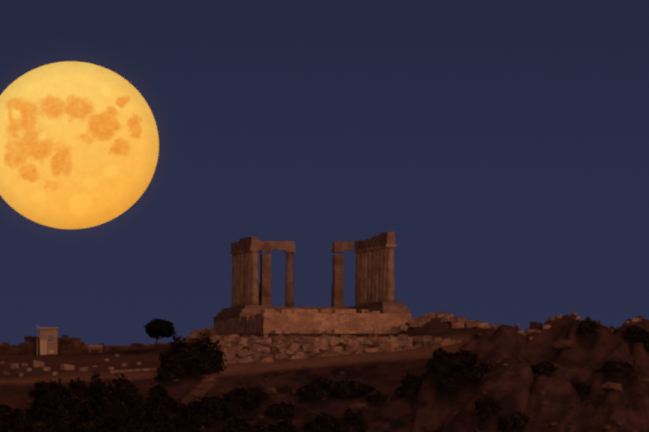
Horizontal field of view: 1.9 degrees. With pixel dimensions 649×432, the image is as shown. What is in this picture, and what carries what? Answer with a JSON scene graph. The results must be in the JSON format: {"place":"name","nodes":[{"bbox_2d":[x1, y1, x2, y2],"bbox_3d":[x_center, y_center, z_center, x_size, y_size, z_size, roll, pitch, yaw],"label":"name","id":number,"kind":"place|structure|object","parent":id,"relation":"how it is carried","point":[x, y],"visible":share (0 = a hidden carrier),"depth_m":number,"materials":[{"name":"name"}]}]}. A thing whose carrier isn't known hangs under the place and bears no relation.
{"place":"outdoors","nodes":[
{"label":"outdoors","id":0,"kind":"place"},
{"bbox_2d":[0,61,158,228],"bbox_3d":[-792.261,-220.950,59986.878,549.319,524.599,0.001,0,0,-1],"label":"moon","id":1,"kind":"object","parent":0,"point":[79,145],"visible":1,"depth_m":59987.01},
{"bbox_2d":[216,314,376,324],"bbox_3d":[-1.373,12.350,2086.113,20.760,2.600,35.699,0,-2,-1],"label":"stone blocks","id":2,"kind":"structure","parent":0,"point":[325,316],"depth_m":2069.32,"materials":[{"name":"brown stone"}]},
{"bbox_2d":[0,315,648,431],"bbox_3d":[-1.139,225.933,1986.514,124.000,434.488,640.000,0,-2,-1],"label":"hill","id":3,"kind":"structure","parent":0,"point":[514,384],"depth_m":2044.79,"materials":[{"name":"brown soil"}]},
{"bbox_2d":[37,325,38,354],"bbox_3d":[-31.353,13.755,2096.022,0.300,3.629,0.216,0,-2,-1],"label":"post","id":4,"kind":"object","parent":3,"relation":"on","point":[37,339],"visible":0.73,"depth_m":2096.05,"materials":[{"name":"paint"}]},
{"bbox_2d":[40,329,57,354],"bbox_3d":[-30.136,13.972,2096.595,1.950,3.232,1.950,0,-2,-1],"label":"guard kiosk walls","id":5,"kind":"structure","parent":3,"relation":"on","point":[43,336],"depth_m":2095.64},
{"bbox_2d":[40,340,53,354],"bbox_3d":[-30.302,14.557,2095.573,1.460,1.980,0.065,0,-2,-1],"label":"hut door","id":6,"kind":"structure","parent":5,"relation":"attached to","point":[45,348],"depth_m":2095.57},
{"bbox_2d":[38,327,58,328],"bbox_3d":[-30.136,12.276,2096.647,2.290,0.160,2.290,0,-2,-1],"label":"hut roof","id":7,"kind":"structure","parent":5,"relation":"on","point":[48,328],"depth_m":2095.52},
{"bbox_2d":[43,334,54,354],"bbox_3d":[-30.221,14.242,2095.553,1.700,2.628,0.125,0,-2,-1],"label":"guard kiosk frames","id":8,"kind":"structure","parent":5,"relation":"attached to","point":[50,338],"depth_m":2095.59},
{"bbox_2d":[0,354,163,375],"bbox_3d":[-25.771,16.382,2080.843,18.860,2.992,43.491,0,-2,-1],"label":"scattered stones","id":9,"kind":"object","parent":3,"relation":"on","point":[41,364],"depth_m":2068.45,"materials":[{"name":"stone"}]},
{"bbox_2d":[88,345,102,352],"bbox_3d":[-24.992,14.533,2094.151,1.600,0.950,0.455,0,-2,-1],"label":"stone bench","id":10,"kind":"object","parent":3,"relation":"on","point":[95,346],"visible":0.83,"depth_m":2094.32,"materials":[{"name":"stone"}]},
{"bbox_2d":[0,335,197,354],"bbox_3d":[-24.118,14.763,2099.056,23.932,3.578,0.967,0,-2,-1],"label":"fortress wall remains","id":11,"kind":"object","parent":3,"relation":"on","point":[72,346],"visible":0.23,"depth_m":2098.65,"materials":[{"name":"stone"}]},
{"bbox_2d":[143,318,176,342],"bbox_3d":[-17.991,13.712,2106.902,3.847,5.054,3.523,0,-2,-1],"label":"lone pine","id":12,"kind":"object","parent":3,"relation":"on","point":[157,328],"depth_m":2106.22,"materials":[{"name":"black plant"}]},
{"bbox_2d":[178,380,217,406],"bbox_3d":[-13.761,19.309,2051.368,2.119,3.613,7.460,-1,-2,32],"label":"stone path steps","id":13,"kind":"structure","parent":3,"relation":"on","point":[206,385],"depth_m":2051.64,"materials":[{"name":"brown stone"}]},
{"bbox_2d":[182,327,215,341],"bbox_3d":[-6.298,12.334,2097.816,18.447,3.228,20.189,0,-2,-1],"label":"rocks","id":14,"kind":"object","parent":3,"relation":"on","point":[197,334],"depth_m":2100.59,"materials":[{"name":"brown stone"}]},
{"bbox_2d":[214,309,411,333],"bbox_3d":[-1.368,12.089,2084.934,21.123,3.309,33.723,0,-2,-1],"label":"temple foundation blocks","id":15,"kind":"structure","parent":3,"relation":"on","point":[360,322],"depth_m":2069.81,"materials":[{"name":"brown stone"}]},
{"bbox_2d":[213,302,410,320],"bbox_3d":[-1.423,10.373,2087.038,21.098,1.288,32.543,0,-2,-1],"label":"temple steps","id":16,"kind":"structure","parent":15,"relation":"on","point":[381,307],"depth_m":2084.73,"materials":[{"name":"brown stone"}]},
{"bbox_2d":[259,250,343,306],"bbox_3d":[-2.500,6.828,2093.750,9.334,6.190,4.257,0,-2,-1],"label":"temple antae","id":17,"kind":"object","parent":16,"relation":"on","point":[337,293],"visible":0.98,"depth_m":2092.94,"materials":[{"name":"brown stone"}]},
{"bbox_2d":[230,244,395,306],"bbox_3d":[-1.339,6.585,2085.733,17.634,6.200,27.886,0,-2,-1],"label":"columns","id":18,"kind":"structure","parent":15,"relation":"on","point":[374,278],"depth_m":2087.00,"materials":[{"name":"brown stone"}]},
{"bbox_2d":[231,232,394,250],"bbox_3d":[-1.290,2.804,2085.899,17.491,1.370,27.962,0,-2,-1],"label":"entablature","id":19,"kind":"structure","parent":18,"relation":"on","point":[383,238],"depth_m":2092.11,"materials":[{"name":"brown stone"}]},
{"bbox_2d":[0,320,648,431],"bbox_3d":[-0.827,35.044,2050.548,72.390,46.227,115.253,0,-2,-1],"label":"shrubs","id":20,"kind":"object","parent":3,"relation":"on","point":[443,369],"visible":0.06,"depth_m":2044.88,"materials":[{"name":"plant"}]},
{"bbox_2d":[0,314,648,431],"bbox_3d":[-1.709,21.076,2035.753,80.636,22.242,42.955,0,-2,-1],"label":"slope rocks","id":21,"kind":"object","parent":3,"relation":"on","point":[559,345],"visible":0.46,"depth_m":2041.29,"materials":[{"name":"brown stone"}]},
{"bbox_2d":[267,329,390,333],"bbox_3d":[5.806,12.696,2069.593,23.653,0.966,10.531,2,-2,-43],"label":"fallen temple stones","id":22,"kind":"object","parent":3,"relation":"on","point":[315,331],"visible":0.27,"depth_m":2066.18,"materials":[{"name":"brown stone"}]},
{"bbox_2d":[200,334,460,363],"bbox_3d":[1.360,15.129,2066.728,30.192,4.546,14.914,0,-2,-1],"label":"terrace retaining wall","id":23,"kind":"structure","parent":3,"relation":"on","point":[232,345],"depth_m":2059.56,"materials":[{"name":"stone"}]},
{"bbox_2d":[390,311,500,333],"bbox_3d":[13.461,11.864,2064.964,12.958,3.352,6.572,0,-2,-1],"label":"ruined walls","id":24,"kind":"structure","parent":3,"relation":"on","point":[455,321],"depth_m":2062.59,"materials":[{"name":"stone"}]},
{"bbox_2d":[515,313,641,339],"bbox_3d":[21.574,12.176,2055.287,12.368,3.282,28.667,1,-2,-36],"label":"rocks","id":25,"kind":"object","parent":3,"relation":"on","point":[634,319],"depth_m":2047.19,"materials":[{"name":"stone"}]},
{"bbox_2d":[0,0,648,345],"label":"sky","id":26,"kind":"structure","parent":0,"point":[503,145],"materials":[{"name":"blue"}]}
]}

